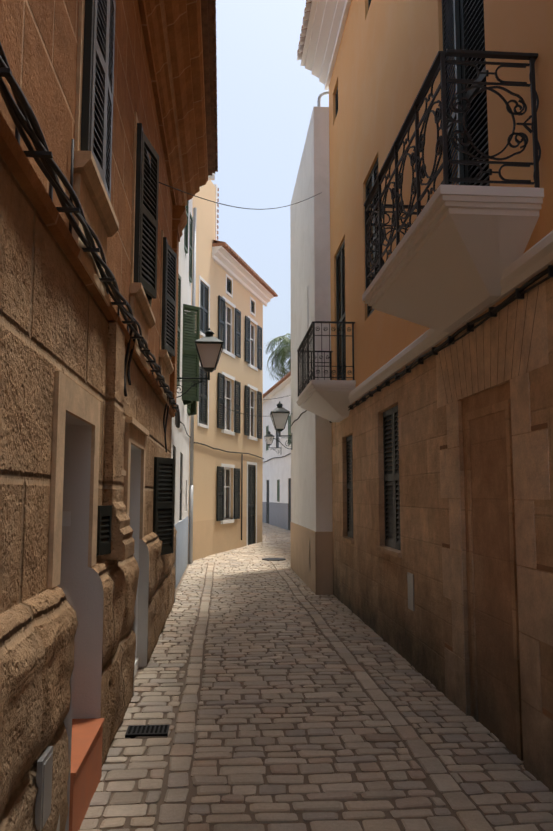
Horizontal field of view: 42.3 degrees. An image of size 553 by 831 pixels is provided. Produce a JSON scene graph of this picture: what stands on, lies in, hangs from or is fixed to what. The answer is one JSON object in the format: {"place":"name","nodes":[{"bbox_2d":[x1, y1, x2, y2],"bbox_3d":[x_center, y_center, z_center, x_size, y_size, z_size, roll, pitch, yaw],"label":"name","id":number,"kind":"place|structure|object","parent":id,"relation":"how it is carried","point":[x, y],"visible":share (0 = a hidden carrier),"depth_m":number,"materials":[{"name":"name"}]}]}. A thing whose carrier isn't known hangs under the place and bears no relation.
{"place":"outdoors","nodes":[
{"label":"outdoors","id":0,"kind":"place"},
{"bbox_2d":[35,511,70,830],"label":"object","id":1,"kind":"structure","parent":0,"point":[44,786],"depth_m":2.88,"materials":[{"name":"grey metal"}]},
{"bbox_2d":[0,0,172,718],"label":"house walls","id":2,"kind":"structure","parent":0,"point":[53,318],"depth_m":3.54,"materials":[{"name":"brown stone"}]},
{"bbox_2d":[0,0,186,830],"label":"house trim","id":3,"kind":"structure","parent":2,"relation":"attached to","point":[71,397],"depth_m":4.30,"materials":[{"name":"brown stone"}]},
{"bbox_2d":[80,0,176,555],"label":"window shutters","id":4,"kind":"object","parent":2,"relation":"attached to","point":[98,54],"visible":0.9,"depth_m":6.41,"materials":[{"name":"black wood"}]},
{"bbox_2d":[138,0,217,205],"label":"roof eave","id":5,"kind":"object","parent":2,"relation":"attached to","point":[180,39],"depth_m":8.73,"materials":[{"name":"brown wood"}]},
{"bbox_2d":[159,182,321,425],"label":"overhead cables","id":6,"kind":"object","parent":5,"relation":"attached to","point":[243,208],"visible":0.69,"depth_m":10.26,"materials":[{"name":"grey rubber"}]},
{"bbox_2d":[0,42,552,451],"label":"facade cables","id":7,"kind":"object","parent":2,"relation":"attached to","point":[22,114],"visible":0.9,"depth_m":3.87,"materials":[{"name":"grey plastic"}]},
{"bbox_2d":[171,173,214,588],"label":"white house walls","id":8,"kind":"structure","parent":0,"point":[180,440],"depth_m":14.50,"materials":[{"name":"white paint"}]},
{"bbox_2d":[173,200,199,520],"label":"window shutters","id":9,"kind":"object","parent":8,"relation":"attached to","point":[190,367],"visible":0.38,"depth_m":14.52,"materials":[{"name":"green wood"}]},
{"bbox_2d":[188,208,196,563],"bbox_3d":[-2.070,-0.841,17.687,0.102,8.900,0.102,0,-6,-4],"label":"drain pipe","id":10,"kind":"object","parent":8,"relation":"attached to","point":[190,545],"visible":0.69,"depth_m":17.48,"materials":[{"name":"white metal"}]},
{"bbox_2d":[176,328,222,397],"bbox_3d":[-1.285,-0.859,11.735,0.812,1.182,0.459,0,-6,-4],"label":"street lamp","id":11,"kind":"object","parent":8,"relation":"attached to","point":[209,347],"visible":0.92,"depth_m":11.62,"materials":[{"name":"metal"}]},
{"bbox_2d":[188,180,277,560],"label":"peach house walls","id":12,"kind":"structure","parent":0,"point":[218,263],"depth_m":20.72,"materials":[{"name":"beige paint"}]},
{"bbox_2d":[194,442,263,539],"bbox_3d":[-1.331,2.317,20.752,0.135,2.695,6.758,-2,-7,14],"label":"cable","id":13,"kind":"object","parent":12,"relation":"attached to","point":[241,453],"visible":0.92,"depth_m":21.80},
{"bbox_2d":[199,278,261,544],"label":"window shutters","id":14,"kind":"object","parent":12,"relation":"attached to","point":[251,492],"visible":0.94,"depth_m":21.45,"materials":[{"name":"black wood"}]},
{"bbox_2d":[211,0,328,393],"label":"sky","id":15,"kind":"structure","parent":0,"point":[266,100],"materials":[{"name":"blue"}]},
{"bbox_2d":[262,371,290,529],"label":"building","id":16,"kind":"structure","parent":0,"point":[275,470],"depth_m":32.91,"materials":[{"name":"white paint"}]},
{"bbox_2d":[266,415,290,530],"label":"windows","id":17,"kind":"structure","parent":16,"relation":"attached to","point":[277,445],"depth_m":32.56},
{"bbox_2d":[78,522,552,830],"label":"cobblestone street","id":18,"kind":"structure","parent":0,"point":[243,770],"depth_m":5.03,"materials":[{"name":"beige stone"}]},
{"bbox_2d":[0,526,176,830],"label":"stone wall base","id":19,"kind":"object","parent":18,"relation":"on","point":[37,635],"depth_m":3.31,"materials":[{"name":"brown stone"}]},
{"bbox_2d":[125,558,285,737],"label":"drain covers","id":20,"kind":"object","parent":18,"relation":"on","point":[133,731],"visible":0.88,"depth_m":5.04,"materials":[{"name":"metal"}]},
{"bbox_2d":[309,91,328,562],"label":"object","id":21,"kind":"object","parent":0,"point":[319,98],"visible":0.5,"depth_m":13.22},
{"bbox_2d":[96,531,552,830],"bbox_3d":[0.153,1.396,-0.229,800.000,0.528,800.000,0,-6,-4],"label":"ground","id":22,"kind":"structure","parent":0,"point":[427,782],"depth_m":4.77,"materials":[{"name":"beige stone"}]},
{"bbox_2d":[266,333,290,380],"bbox_3d":[0.976,0.720,37.318,3.381,10.128,4.110,0,-6,-4],"label":"palm tree","id":23,"kind":"object","parent":22,"relation":"on","point":[281,353],"visible":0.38,"depth_m":37.40,"materials":[{"name":"green plant"}]},
{"bbox_2d":[290,106,332,594],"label":"white house walls","id":24,"kind":"structure","parent":22,"relation":"on","point":[311,488],"depth_m":12.86,"materials":[{"name":"white paint"}]},
{"bbox_2d":[270,401,291,449],"bbox_3d":[0.100,0.229,16.342,0.517,1.108,0.430,0,-6,-4],"label":"street lamp","id":25,"kind":"object","parent":24,"relation":"attached to","point":[279,414],"visible":1,"depth_m":16.22,"materials":[{"name":"metal"}]},
{"bbox_3d":[6.744,-2.685,4.861,9.600,9.750,16.200,0,-6,-4],"label":"house","id":26,"kind":"object","parent":22,"relation":"on","visible":0},
{"bbox_2d":[296,321,355,421],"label":"balcony","id":27,"kind":"structure","parent":26,"relation":"attached to","point":[329,400],"depth_m":10.39,"materials":[{"name":"metal"}]},
{"bbox_2d":[362,49,543,331],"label":"balcony","id":28,"kind":"structure","parent":26,"relation":"attached to","point":[458,250],"depth_m":4.55,"materials":[{"name":"metal"}]},
{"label":"houses","id":29,"kind":"object","parent":22,"relation":"on","visible":0},
{"bbox_2d":[264,431,280,453],"bbox_3d":[-0.157,1.214,31.993,0.755,1.055,0.410,1,-6,-10],"label":"street lamp","id":30,"kind":"object","parent":29,"relation":"attached to","point":[268,437],"visible":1,"depth_m":31.86,"materials":[{"name":"metal"}]},
{"bbox_2d":[329,0,552,764],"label":"house walls","id":31,"kind":"structure","parent":0,"point":[388,50],"depth_m":6.70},
{"bbox_2d":[335,0,489,550],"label":"window shutters","id":32,"kind":"object","parent":31,"relation":"attached to","point":[450,15],"visible":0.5,"depth_m":7.90,"materials":[{"name":"black wood"}]},
{"bbox_2d":[297,0,552,792],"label":"house trim","id":33,"kind":"structure","parent":31,"relation":"attached to","point":[509,341],"depth_m":4.69,"materials":[{"name":"brown stone"}]}
]}

